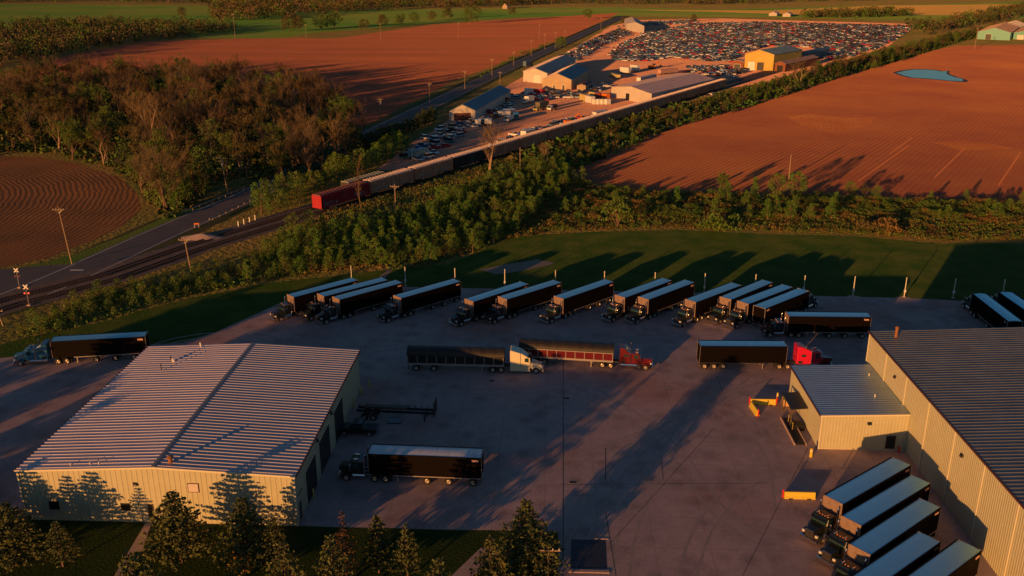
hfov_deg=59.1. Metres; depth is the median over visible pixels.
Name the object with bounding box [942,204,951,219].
young tree
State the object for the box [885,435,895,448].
door
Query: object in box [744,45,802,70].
yellow barn
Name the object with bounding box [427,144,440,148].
parked car
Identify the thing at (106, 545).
lawn
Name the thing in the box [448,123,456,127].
parked car
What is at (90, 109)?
evergreen tree
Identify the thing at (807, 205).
shrub
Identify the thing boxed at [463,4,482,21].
meadow tree
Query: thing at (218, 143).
budding tree
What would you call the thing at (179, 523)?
pine tree
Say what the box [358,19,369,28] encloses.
meadow tree
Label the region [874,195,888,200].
shrub
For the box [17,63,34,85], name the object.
bare tree
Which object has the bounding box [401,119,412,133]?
evergreen tree
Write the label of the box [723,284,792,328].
semi truck
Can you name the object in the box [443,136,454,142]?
parked car
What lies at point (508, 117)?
box truck
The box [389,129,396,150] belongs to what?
young tree
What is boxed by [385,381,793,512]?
tyre marks
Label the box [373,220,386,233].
young tree
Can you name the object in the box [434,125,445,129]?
parked car
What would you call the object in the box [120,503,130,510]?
window
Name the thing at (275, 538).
pine tree
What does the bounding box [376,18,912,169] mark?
yard
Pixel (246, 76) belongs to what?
bare tree
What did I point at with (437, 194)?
young tree
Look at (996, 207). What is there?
young tree
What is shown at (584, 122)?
door
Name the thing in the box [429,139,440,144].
parked car
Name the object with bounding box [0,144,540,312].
railway ties
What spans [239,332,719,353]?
tyre marks
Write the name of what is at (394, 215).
young tree
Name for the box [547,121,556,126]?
parked car
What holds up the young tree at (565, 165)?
on the ground at (142, 216)
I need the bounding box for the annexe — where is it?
[576,80,591,90]
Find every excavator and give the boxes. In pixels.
[563,113,582,122]
[648,61,661,68]
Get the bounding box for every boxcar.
[312,181,368,210]
[340,171,385,185]
[363,168,413,194]
[408,157,452,181]
[447,147,487,169]
[482,138,518,158]
[514,130,546,148]
[542,122,572,140]
[567,116,595,133]
[591,110,616,126]
[612,104,635,118]
[633,99,653,112]
[651,94,670,108]
[667,90,685,102]
[683,86,700,98]
[697,82,713,94]
[710,79,726,90]
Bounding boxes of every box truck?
[496,110,509,116]
[503,108,515,113]
[504,115,513,121]
[513,112,518,119]
[522,95,533,103]
[523,60,532,67]
[533,100,548,110]
[547,104,557,110]
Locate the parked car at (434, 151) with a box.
[429,149,439,154]
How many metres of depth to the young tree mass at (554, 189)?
259.31 m
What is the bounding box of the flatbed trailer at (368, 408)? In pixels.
[356,397,436,420]
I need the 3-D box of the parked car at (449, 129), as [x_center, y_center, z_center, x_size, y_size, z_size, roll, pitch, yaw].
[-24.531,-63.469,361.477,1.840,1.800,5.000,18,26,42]
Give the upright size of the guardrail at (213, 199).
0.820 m
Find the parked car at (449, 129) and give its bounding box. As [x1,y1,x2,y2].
[444,127,456,131]
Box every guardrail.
[182,186,245,212]
[209,194,261,219]
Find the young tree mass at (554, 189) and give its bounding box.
[0,25,1023,333]
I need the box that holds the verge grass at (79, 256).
[19,207,200,267]
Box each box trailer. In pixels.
[408,147,428,158]
[475,119,481,126]
[485,118,491,125]
[521,128,535,134]
[534,89,544,92]
[591,109,607,114]
[609,72,619,77]
[637,74,656,80]
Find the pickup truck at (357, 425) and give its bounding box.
[340,418,378,435]
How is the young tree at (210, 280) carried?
on the ground at (142, 216)
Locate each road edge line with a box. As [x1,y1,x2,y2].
[1,16,619,293]
[49,24,607,293]
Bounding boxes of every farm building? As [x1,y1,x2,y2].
[769,11,778,15]
[782,12,792,16]
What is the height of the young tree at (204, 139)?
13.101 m
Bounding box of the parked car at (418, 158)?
[411,156,424,161]
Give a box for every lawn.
[0,230,1023,357]
[0,520,556,575]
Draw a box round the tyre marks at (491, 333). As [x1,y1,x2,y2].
[245,328,715,348]
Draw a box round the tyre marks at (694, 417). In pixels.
[452,377,749,515]
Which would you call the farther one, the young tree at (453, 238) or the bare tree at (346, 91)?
the bare tree at (346, 91)
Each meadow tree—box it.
[177,7,186,17]
[280,15,298,31]
[291,16,306,28]
[312,14,328,29]
[326,12,342,28]
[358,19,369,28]
[375,14,388,26]
[393,14,405,24]
[407,12,420,22]
[426,11,435,19]
[442,7,453,17]
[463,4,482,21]
[508,6,515,14]
[555,37,565,47]
[582,9,592,17]
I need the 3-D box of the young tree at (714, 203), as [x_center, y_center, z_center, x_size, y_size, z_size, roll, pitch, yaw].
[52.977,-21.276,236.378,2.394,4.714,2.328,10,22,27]
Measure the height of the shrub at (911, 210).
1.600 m
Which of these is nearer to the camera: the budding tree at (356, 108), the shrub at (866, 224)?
the shrub at (866, 224)
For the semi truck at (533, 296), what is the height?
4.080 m
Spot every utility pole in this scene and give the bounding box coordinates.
[52,207,72,263]
[184,237,190,270]
[219,156,227,192]
[390,184,396,215]
[539,544,560,574]
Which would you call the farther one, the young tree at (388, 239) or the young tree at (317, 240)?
the young tree at (388, 239)
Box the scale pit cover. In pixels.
[570,540,606,568]
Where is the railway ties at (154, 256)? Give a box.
[0,207,315,302]
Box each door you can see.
[147,504,153,520]
[299,500,302,520]
[305,452,317,504]
[318,422,330,474]
[333,396,343,443]
[341,189,349,201]
[390,175,396,187]
[432,163,437,174]
[454,113,470,120]
[469,153,474,163]
[502,143,506,153]
[532,135,535,143]
[533,75,540,82]
[559,127,562,135]
[583,120,586,128]
[625,93,629,100]
[734,64,740,69]
[747,61,754,69]
[757,62,763,70]
[777,65,782,71]
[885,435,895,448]
[985,34,991,39]
[1017,35,1023,39]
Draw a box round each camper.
[620,67,630,73]
[630,64,639,71]
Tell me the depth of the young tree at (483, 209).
232.53 m
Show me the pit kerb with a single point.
(586, 571)
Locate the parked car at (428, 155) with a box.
[421,152,434,158]
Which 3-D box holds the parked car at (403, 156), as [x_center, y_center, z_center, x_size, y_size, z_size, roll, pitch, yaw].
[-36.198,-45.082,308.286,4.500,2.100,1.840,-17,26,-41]
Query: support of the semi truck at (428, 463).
on the pavement
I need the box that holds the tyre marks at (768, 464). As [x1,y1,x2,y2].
[383,386,776,510]
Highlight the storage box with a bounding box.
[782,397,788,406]
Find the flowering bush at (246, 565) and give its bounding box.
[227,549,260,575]
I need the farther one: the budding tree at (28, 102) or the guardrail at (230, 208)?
the budding tree at (28, 102)
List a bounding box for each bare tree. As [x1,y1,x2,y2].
[0,67,25,97]
[0,69,28,95]
[0,87,17,107]
[4,74,27,101]
[14,97,44,140]
[15,115,45,151]
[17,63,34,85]
[21,64,40,84]
[29,57,39,77]
[38,77,52,96]
[40,110,70,151]
[41,55,59,80]
[45,51,58,74]
[52,83,76,106]
[56,72,76,96]
[59,75,90,111]
[65,99,88,120]
[68,56,83,86]
[69,83,81,114]
[78,62,99,90]
[78,96,88,129]
[81,114,108,162]
[85,127,116,163]
[86,52,105,68]
[89,97,106,123]
[96,61,107,88]
[96,68,107,88]
[96,90,121,120]
[102,78,130,118]
[105,67,117,85]
[106,68,139,93]
[110,66,135,87]
[113,144,187,210]
[114,85,168,152]
[120,86,166,123]
[125,59,138,77]
[127,101,149,136]
[128,143,152,193]
[131,118,158,155]
[134,52,152,75]
[134,104,153,141]
[135,62,157,79]
[137,84,181,151]
[139,77,155,98]
[140,101,178,142]
[144,59,159,82]
[152,103,184,159]
[156,85,175,135]
[158,63,178,94]
[159,54,182,76]
[160,75,180,107]
[160,128,177,158]
[162,98,196,143]
[171,87,207,133]
[174,131,195,174]
[175,59,204,80]
[177,72,196,107]
[182,62,209,80]
[182,76,216,98]
[183,97,221,139]
[186,62,201,88]
[190,76,216,118]
[194,98,234,138]
[195,112,221,154]
[200,55,214,81]
[203,96,225,147]
[204,94,229,128]
[206,56,235,84]
[206,124,217,158]
[216,58,238,82]
[218,130,249,170]
[222,54,251,85]
[222,97,237,134]
[224,85,239,124]
[232,79,257,105]
[232,111,241,132]
[233,69,253,93]
[235,76,256,110]
[239,92,251,128]
[240,73,266,113]
[249,64,266,79]
[251,63,266,91]
[251,119,283,163]
[255,85,283,126]
[256,93,270,137]
[271,77,288,105]
[273,66,295,101]
[274,89,296,113]
[275,76,295,113]
[276,102,323,161]
[276,104,318,163]
[277,112,293,136]
[280,62,297,91]
[280,128,315,171]
[282,79,299,103]
[282,94,302,122]
[285,64,296,85]
[291,66,324,110]
[293,140,313,178]
[297,67,324,97]
[298,85,310,115]
[301,115,342,171]
[303,65,324,105]
[308,77,343,118]
[308,94,322,115]
[320,117,350,152]
[322,81,341,112]
[322,105,343,143]
[325,110,354,160]
[337,82,358,104]
[340,105,363,142]
[349,151,364,208]
[353,99,372,133]
[478,123,504,169]
[537,142,551,156]
[787,55,811,80]
[810,60,819,74]
[855,52,866,66]
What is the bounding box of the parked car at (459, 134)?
[454,132,464,137]
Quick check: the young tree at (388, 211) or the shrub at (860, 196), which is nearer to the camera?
the young tree at (388, 211)
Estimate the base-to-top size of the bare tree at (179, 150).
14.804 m
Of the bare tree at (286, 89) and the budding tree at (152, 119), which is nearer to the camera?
the budding tree at (152, 119)
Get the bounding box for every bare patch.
[480,259,554,273]
[789,114,877,131]
[933,141,1014,149]
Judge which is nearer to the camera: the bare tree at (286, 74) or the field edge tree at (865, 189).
the field edge tree at (865, 189)
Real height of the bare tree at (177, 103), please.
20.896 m
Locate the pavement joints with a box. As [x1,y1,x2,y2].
[560,360,807,575]
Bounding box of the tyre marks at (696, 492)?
[507,353,779,555]
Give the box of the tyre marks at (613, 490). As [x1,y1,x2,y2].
[572,382,788,575]
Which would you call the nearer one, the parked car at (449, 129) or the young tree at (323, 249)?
the young tree at (323, 249)
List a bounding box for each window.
[48,501,59,509]
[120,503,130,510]
[187,483,198,492]
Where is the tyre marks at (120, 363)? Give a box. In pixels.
[0,334,258,399]
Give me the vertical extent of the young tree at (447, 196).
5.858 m
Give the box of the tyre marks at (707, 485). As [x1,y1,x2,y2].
[533,358,788,548]
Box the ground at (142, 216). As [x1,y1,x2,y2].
[0,0,1023,575]
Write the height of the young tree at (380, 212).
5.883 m
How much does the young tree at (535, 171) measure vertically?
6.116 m
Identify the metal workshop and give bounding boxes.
[13,342,360,525]
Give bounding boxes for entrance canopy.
[781,392,807,425]
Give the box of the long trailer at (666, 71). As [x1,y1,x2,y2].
[658,68,678,74]
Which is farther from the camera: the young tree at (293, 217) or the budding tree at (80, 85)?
the budding tree at (80, 85)
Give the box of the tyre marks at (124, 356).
[0,330,259,394]
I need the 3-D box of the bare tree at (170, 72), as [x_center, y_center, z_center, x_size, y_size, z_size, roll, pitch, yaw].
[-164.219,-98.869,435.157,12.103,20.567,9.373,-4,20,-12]
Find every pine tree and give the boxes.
[0,501,50,574]
[36,521,84,567]
[114,549,160,575]
[136,489,219,572]
[207,496,284,575]
[259,517,292,568]
[265,539,305,575]
[311,535,356,575]
[333,511,363,575]
[360,515,394,572]
[387,522,422,575]
[424,557,450,575]
[468,534,513,575]
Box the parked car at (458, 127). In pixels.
[454,125,464,129]
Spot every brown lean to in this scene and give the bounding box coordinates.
[732,59,744,69]
[774,55,818,71]
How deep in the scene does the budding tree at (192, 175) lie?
252.19 m
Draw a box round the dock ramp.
[780,416,806,444]
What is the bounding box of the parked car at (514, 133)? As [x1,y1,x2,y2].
[508,132,518,135]
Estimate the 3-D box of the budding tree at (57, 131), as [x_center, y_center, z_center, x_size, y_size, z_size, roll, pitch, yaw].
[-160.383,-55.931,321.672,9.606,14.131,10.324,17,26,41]
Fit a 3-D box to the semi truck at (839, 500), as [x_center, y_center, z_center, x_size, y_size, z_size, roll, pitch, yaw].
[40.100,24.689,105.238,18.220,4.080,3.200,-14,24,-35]
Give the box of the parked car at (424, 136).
[420,134,428,139]
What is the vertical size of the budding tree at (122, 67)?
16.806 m
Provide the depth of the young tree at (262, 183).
249.62 m
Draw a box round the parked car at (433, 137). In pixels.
[429,135,439,140]
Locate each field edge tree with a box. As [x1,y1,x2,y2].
[717,171,729,187]
[767,172,787,195]
[786,171,807,197]
[845,180,858,195]
[859,184,873,196]
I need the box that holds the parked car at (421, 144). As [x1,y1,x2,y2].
[415,142,427,147]
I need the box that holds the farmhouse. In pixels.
[502,3,508,8]
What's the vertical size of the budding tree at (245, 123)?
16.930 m
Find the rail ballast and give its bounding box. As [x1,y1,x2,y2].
[0,41,869,315]
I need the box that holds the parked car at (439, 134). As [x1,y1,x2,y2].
[434,132,445,137]
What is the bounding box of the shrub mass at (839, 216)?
[505,177,1023,240]
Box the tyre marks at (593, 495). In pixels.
[557,377,778,570]
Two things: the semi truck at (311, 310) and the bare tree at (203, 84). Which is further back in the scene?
the bare tree at (203, 84)
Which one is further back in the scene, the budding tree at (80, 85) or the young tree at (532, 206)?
the budding tree at (80, 85)
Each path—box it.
[115,522,150,575]
[380,264,391,278]
[452,548,496,575]
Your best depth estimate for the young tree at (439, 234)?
213.28 m
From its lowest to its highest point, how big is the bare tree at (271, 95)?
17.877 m
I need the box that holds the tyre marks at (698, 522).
[677,467,784,575]
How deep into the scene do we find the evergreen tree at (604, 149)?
308.64 m
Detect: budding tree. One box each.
[0,81,14,112]
[0,112,30,150]
[0,115,8,134]
[5,103,19,117]
[7,62,35,87]
[14,92,43,112]
[19,104,43,121]
[22,76,55,96]
[23,64,36,86]
[25,112,44,141]
[28,94,68,130]
[30,83,48,116]
[32,97,55,124]
[35,58,59,75]
[35,89,74,114]
[36,91,61,113]
[38,70,57,83]
[44,113,74,147]
[46,105,81,122]
[46,119,80,159]
[53,72,68,89]
[61,116,85,153]
[63,59,79,81]
[67,54,89,72]
[67,81,84,110]
[69,66,99,91]
[73,81,100,111]
[83,108,99,125]
[84,121,101,142]
[85,85,113,119]
[88,112,120,150]
[89,83,112,100]
[91,67,106,89]
[92,105,117,137]
[98,80,135,113]
[106,58,130,84]
[111,92,138,126]
[112,53,127,73]
[117,118,148,147]
[121,75,141,97]
[121,130,143,175]
[121,154,145,185]
[126,84,146,97]
[132,68,153,92]
[133,138,161,173]
[139,108,164,137]
[147,125,178,165]
[151,78,173,104]
[153,59,169,73]
[155,64,169,78]
[160,150,195,185]
[161,74,179,99]
[165,73,197,104]
[168,128,192,157]
[171,53,190,75]
[178,99,193,126]
[179,166,210,198]
[182,74,195,95]
[184,89,209,120]
[194,89,228,121]
[197,129,222,163]
[202,67,220,81]
[208,61,226,83]
[210,83,237,111]
[210,130,235,175]
[212,131,245,165]
[220,132,265,176]
[222,76,241,105]
[222,107,262,145]
[232,88,260,115]
[246,102,279,139]
[251,70,266,90]
[256,114,270,147]
[258,121,285,151]
[262,75,276,91]
[262,81,275,99]
[263,77,282,101]
[264,134,282,162]
[264,134,292,184]
[265,148,288,175]
[269,104,295,124]
[270,61,287,77]
[274,127,290,152]
[282,104,303,132]
[290,76,305,96]
[291,111,313,142]
[310,90,332,119]
[310,116,329,150]
[316,113,349,156]
[327,94,354,129]
[328,89,343,106]
[345,99,362,120]
[593,128,602,135]
[813,60,824,73]
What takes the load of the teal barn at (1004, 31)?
on the ground at (142, 216)
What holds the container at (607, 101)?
on the yard at (600, 64)
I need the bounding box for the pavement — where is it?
[0,287,1022,575]
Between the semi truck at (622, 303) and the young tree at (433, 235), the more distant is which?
the young tree at (433, 235)
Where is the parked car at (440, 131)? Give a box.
[434,129,444,133]
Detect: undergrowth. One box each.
[0,76,366,218]
[16,168,574,338]
[271,131,590,236]
[503,176,1023,241]
[507,21,1021,167]
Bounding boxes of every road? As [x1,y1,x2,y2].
[0,16,624,293]
[0,265,66,292]
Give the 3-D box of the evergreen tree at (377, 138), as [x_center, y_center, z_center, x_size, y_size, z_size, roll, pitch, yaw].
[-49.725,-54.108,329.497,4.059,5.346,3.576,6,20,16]
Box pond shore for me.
[893,69,967,81]
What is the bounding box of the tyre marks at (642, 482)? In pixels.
[609,348,853,575]
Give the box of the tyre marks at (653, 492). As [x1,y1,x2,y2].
[628,352,857,575]
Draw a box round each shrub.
[533,186,546,194]
[544,211,560,218]
[572,211,584,217]
[581,179,591,185]
[585,194,597,200]
[587,212,601,218]
[592,189,606,195]
[597,199,611,204]
[598,197,634,226]
[603,183,617,188]
[631,199,644,203]
[652,208,668,215]
[653,193,665,199]
[655,205,668,211]
[661,204,675,212]
[663,195,675,203]
[677,212,689,217]
[680,209,696,215]
[683,195,697,199]
[690,191,702,196]
[690,207,703,214]
[697,212,723,229]
[705,189,718,194]
[706,212,741,231]
[716,207,730,212]
[718,202,730,206]
[725,208,738,213]
[747,191,759,198]
[774,212,787,217]
[803,202,819,207]
[813,195,829,203]
[813,208,824,214]
[837,206,849,211]
[841,213,856,219]
[850,194,863,201]
[855,218,883,231]
[870,207,886,211]
[873,211,884,215]
[873,216,901,233]
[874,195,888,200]
[884,202,898,207]
[885,206,900,211]
[886,216,901,221]
[895,197,911,203]
[905,208,918,213]
[915,203,929,208]
[920,199,935,207]
[927,209,941,215]
[934,204,947,208]
[948,199,964,206]
[949,211,963,219]
[951,216,968,222]
[956,210,967,215]
[959,213,976,219]
[962,207,975,211]
[966,197,981,202]
[969,203,986,209]
[971,211,986,216]
[983,216,998,222]
[984,198,999,204]
[997,213,1013,219]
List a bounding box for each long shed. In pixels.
[449,85,510,120]
[802,47,830,57]
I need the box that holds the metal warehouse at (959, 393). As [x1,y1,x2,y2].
[865,326,1023,575]
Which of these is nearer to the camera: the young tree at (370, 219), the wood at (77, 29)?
the young tree at (370, 219)
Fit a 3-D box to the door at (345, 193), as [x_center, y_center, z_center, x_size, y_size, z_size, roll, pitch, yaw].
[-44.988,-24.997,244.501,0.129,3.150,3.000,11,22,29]
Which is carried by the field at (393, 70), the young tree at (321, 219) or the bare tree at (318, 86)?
the bare tree at (318, 86)
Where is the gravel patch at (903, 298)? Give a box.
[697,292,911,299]
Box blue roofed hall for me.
[523,55,575,82]
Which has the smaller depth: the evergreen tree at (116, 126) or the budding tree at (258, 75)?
the evergreen tree at (116, 126)
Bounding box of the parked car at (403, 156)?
[399,152,409,159]
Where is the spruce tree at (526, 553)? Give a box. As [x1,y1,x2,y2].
[476,497,571,575]
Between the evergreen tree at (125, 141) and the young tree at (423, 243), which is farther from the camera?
the evergreen tree at (125, 141)
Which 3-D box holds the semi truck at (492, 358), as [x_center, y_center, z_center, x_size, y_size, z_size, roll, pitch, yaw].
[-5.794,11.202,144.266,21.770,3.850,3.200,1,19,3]
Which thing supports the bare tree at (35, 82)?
on the ground at (142, 216)
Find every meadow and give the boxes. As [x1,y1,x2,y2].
[0,4,263,25]
[5,2,1023,38]
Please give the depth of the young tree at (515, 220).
219.06 m
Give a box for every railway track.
[0,41,868,301]
[0,57,822,310]
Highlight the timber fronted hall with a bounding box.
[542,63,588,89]
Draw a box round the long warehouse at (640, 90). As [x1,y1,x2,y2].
[611,73,712,101]
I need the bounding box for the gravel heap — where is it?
[181,233,222,240]
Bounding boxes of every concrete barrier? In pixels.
[749,397,777,404]
[749,401,759,416]
[782,489,815,499]
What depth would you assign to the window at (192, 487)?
102.67 m
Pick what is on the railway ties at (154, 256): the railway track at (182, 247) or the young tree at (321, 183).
the railway track at (182, 247)
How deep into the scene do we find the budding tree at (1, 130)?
321.24 m
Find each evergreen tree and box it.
[0,108,13,128]
[16,113,33,137]
[20,83,34,97]
[20,88,30,100]
[26,118,51,145]
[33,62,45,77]
[53,80,65,100]
[76,127,87,143]
[85,107,98,119]
[92,138,110,154]
[113,118,125,134]
[115,135,142,169]
[116,104,127,116]
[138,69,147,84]
[176,124,195,147]
[184,157,213,192]
[212,79,224,96]
[212,84,223,93]
[239,133,258,160]
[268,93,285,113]
[298,127,321,158]
[331,111,352,134]
[342,126,362,153]
[361,133,372,149]
[366,131,377,146]
[372,132,380,144]
[373,127,385,144]
[380,127,389,142]
[385,124,394,140]
[388,124,399,139]
[392,123,403,136]
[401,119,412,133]
[411,117,420,129]
[415,113,423,126]
[416,109,429,125]
[424,111,431,123]
[427,107,437,122]
[571,158,579,169]
[580,145,585,155]
[599,148,607,157]
[617,133,624,141]
[799,66,806,76]
[832,63,843,77]
[840,66,847,75]
[879,46,888,53]
[881,52,888,60]
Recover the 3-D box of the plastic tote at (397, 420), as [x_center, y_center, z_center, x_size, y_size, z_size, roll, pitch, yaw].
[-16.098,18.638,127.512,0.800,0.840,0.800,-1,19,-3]
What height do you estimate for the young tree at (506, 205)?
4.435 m
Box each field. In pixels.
[0,156,140,267]
[16,13,617,127]
[566,45,1023,200]
[655,4,1018,14]
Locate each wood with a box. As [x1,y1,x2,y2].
[0,0,212,2]
[0,14,236,62]
[207,0,524,19]
[518,0,868,4]
[800,5,914,17]
[904,1,1023,33]
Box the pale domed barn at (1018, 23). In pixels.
[1008,20,1023,27]
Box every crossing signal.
[13,268,21,287]
[23,285,30,305]
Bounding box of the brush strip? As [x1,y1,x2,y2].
[480,39,555,76]
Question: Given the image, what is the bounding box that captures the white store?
[624,17,643,32]
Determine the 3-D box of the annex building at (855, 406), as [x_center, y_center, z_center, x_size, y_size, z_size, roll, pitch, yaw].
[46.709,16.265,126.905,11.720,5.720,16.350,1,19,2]
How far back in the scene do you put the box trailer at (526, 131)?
339.97 m
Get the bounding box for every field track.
[858,146,907,180]
[934,147,965,177]
[998,152,1020,185]
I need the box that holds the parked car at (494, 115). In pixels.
[490,113,499,118]
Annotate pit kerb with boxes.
[568,537,608,572]
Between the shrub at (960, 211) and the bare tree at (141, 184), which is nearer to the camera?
the shrub at (960, 211)
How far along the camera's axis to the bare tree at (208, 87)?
412.15 m
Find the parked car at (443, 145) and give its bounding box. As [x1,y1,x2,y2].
[440,143,450,147]
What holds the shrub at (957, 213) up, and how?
on the ground at (142, 216)
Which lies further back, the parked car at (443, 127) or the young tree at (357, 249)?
the parked car at (443, 127)
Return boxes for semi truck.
[13,331,149,365]
[269,277,357,321]
[299,277,387,320]
[314,280,402,323]
[337,444,483,485]
[376,278,460,322]
[407,345,543,373]
[448,281,528,326]
[482,280,561,323]
[519,338,652,370]
[539,279,613,323]
[600,278,671,321]
[624,279,694,323]
[670,282,741,326]
[696,340,831,369]
[706,279,772,323]
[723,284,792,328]
[752,288,817,327]
[760,311,871,338]
[800,457,911,544]
[816,474,930,567]
[830,498,940,575]
[851,531,940,575]
[906,539,981,575]
[961,293,1022,327]
[991,292,1023,326]
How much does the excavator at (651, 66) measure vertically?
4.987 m
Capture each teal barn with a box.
[977,22,1019,39]
[1013,27,1023,39]
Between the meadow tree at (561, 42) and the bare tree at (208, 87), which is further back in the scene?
the meadow tree at (561, 42)
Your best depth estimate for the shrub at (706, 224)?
221.79 m
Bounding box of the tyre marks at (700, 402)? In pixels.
[442,374,738,508]
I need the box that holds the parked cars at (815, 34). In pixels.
[566,19,912,54]
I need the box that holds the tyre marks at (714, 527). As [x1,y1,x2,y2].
[695,475,790,575]
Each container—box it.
[524,88,532,94]
[579,93,587,100]
[585,95,594,102]
[595,92,601,98]
[601,93,609,98]
[605,98,610,104]
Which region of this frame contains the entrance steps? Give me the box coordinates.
[788,415,804,430]
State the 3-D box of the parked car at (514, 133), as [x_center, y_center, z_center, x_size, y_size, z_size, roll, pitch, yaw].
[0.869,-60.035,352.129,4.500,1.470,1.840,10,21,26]
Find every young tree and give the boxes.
[24,308,39,325]
[33,314,48,327]
[34,321,46,335]
[51,304,60,315]
[51,310,60,319]
[53,318,62,330]
[67,289,80,301]
[67,310,77,322]
[71,299,83,312]
[80,289,95,306]
[81,299,97,316]
[92,279,103,294]
[101,286,114,302]
[112,278,123,289]
[122,288,137,306]
[127,275,135,287]
[134,279,141,291]
[136,281,150,298]
[140,159,177,198]
[143,273,156,286]
[143,291,153,305]
[156,286,162,297]
[159,277,170,287]
[166,174,187,200]
[167,190,175,205]
[169,275,180,290]
[170,191,182,210]
[180,175,194,200]
[183,180,193,196]
[186,270,197,285]
[188,145,213,173]
[190,264,203,278]
[195,276,205,289]
[196,174,208,191]
[197,118,220,154]
[203,270,215,283]
[207,258,224,274]
[221,273,230,283]
[235,263,244,275]
[238,251,247,262]
[242,258,251,281]
[248,182,263,208]
[249,257,260,273]
[251,188,269,212]
[257,177,272,197]
[259,239,275,258]
[263,187,272,201]
[265,199,273,213]
[265,253,272,266]
[270,172,290,198]
[272,235,279,247]
[274,188,291,211]
[276,226,287,241]
[276,235,287,253]
[277,186,288,206]
[277,242,291,265]
[278,255,293,275]
[283,170,306,198]
[284,212,300,231]
[284,222,293,234]
[285,229,296,249]
[285,238,299,257]
[288,179,308,204]
[291,224,306,244]
[292,256,304,274]
[297,224,307,237]
[301,209,315,226]
[301,245,320,269]
[303,169,321,193]
[303,232,315,250]
[307,227,321,244]
[309,234,324,257]
[310,174,325,191]
[313,223,323,235]
[319,214,325,228]
[321,160,337,185]
[321,171,328,189]
[321,247,327,262]
[322,247,335,267]
[323,255,331,270]
[324,233,337,250]
[325,152,343,171]
[325,218,341,239]
[328,152,343,178]
[334,96,349,119]
[335,253,345,269]
[336,227,345,240]
[337,235,353,256]
[338,244,345,262]
[340,154,348,172]
[340,155,355,178]
[340,218,349,234]
[345,209,357,227]
[345,221,354,237]
[349,254,358,265]
[350,148,368,173]
[350,236,362,251]
[351,225,362,247]
[353,244,363,261]
[356,212,369,227]
[357,214,370,233]
[357,234,372,257]
[360,249,372,267]
[363,222,369,237]
[365,218,374,229]
[365,229,375,247]
[366,237,382,259]
[367,146,379,167]
[370,142,384,164]
[373,209,387,226]
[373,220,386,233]
[374,246,388,265]
[376,226,386,246]
[380,141,394,162]
[381,133,393,156]
[383,207,390,221]
[383,234,392,250]
[384,245,392,260]
[385,215,394,228]
[388,253,397,266]
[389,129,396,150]
[389,216,397,231]
[390,226,399,248]
[391,211,397,225]
[391,237,400,253]
[395,133,405,152]
[395,205,403,220]
[396,250,405,263]
[397,230,403,242]
[400,211,412,228]
[402,234,412,249]
[403,216,414,235]
[405,241,414,255]
[408,220,424,243]
[411,205,417,220]
[414,244,425,258]
[415,203,422,217]
[416,213,425,228]
[417,234,427,252]
[422,242,437,264]
[424,200,438,218]
[424,203,435,224]
[424,227,430,240]
[427,231,440,249]
[429,207,441,225]
[429,219,439,233]
[431,200,440,216]
[435,185,446,200]
[435,190,441,205]
[435,226,444,239]
[437,215,445,231]
[438,234,452,248]
[444,187,452,205]
[445,203,455,221]
[446,224,452,240]
[447,208,461,229]
[448,233,459,253]
[450,185,457,198]
[451,195,463,203]
[453,189,463,204]
[453,204,464,216]
[454,237,461,248]
[458,216,464,228]
[459,176,469,187]
[460,184,467,197]
[461,200,474,217]
[461,207,469,220]
[462,223,467,238]
[463,220,472,234]
[464,192,478,211]
[465,228,474,244]
[465,229,480,251]
[466,180,478,195]
[468,200,478,213]
[473,221,485,240]
[474,191,486,204]
[475,231,483,245]
[479,212,487,223]
[480,173,496,188]
[480,204,486,214]
[485,196,503,215]
[487,194,502,211]
[490,212,494,224]
[493,182,500,197]
[494,212,503,228]
[496,164,506,180]
[496,224,504,238]
[500,179,514,195]
[500,208,507,219]
[502,216,511,229]
[503,189,512,201]
[503,200,515,211]
[504,162,517,177]
[506,212,512,225]
[509,214,518,229]
[512,176,525,190]
[512,211,520,226]
[513,171,525,186]
[514,181,522,195]
[514,199,522,210]
[514,203,524,218]
[517,191,526,206]
[521,200,535,219]
[522,156,528,173]
[528,156,538,169]
[528,199,537,212]
[529,196,540,209]
[531,162,542,180]
[535,195,542,208]
[540,185,551,198]
[544,171,552,187]
[547,159,557,170]
[553,170,558,186]
[558,157,565,167]
[560,167,565,179]
[560,197,568,211]
[561,163,569,176]
[577,166,586,178]
[637,204,645,216]
[672,186,681,203]
[710,198,719,212]
[715,186,724,198]
[722,182,732,200]
[741,190,750,205]
[744,204,752,220]
[751,177,758,193]
[761,198,771,216]
[770,196,781,212]
[783,200,797,218]
[804,203,814,220]
[825,197,834,212]
[826,199,836,218]
[834,192,839,206]
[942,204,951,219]
[990,202,1004,217]
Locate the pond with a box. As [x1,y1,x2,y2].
[897,70,962,80]
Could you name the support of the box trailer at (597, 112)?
on the yard at (600, 64)
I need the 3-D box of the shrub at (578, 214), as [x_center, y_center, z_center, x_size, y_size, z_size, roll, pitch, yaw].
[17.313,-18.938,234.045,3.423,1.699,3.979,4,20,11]
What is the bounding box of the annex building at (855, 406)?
[789,364,910,450]
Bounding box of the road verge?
[0,16,628,317]
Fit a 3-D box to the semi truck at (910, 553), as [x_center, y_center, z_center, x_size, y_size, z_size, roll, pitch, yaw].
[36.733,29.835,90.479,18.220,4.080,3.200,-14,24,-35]

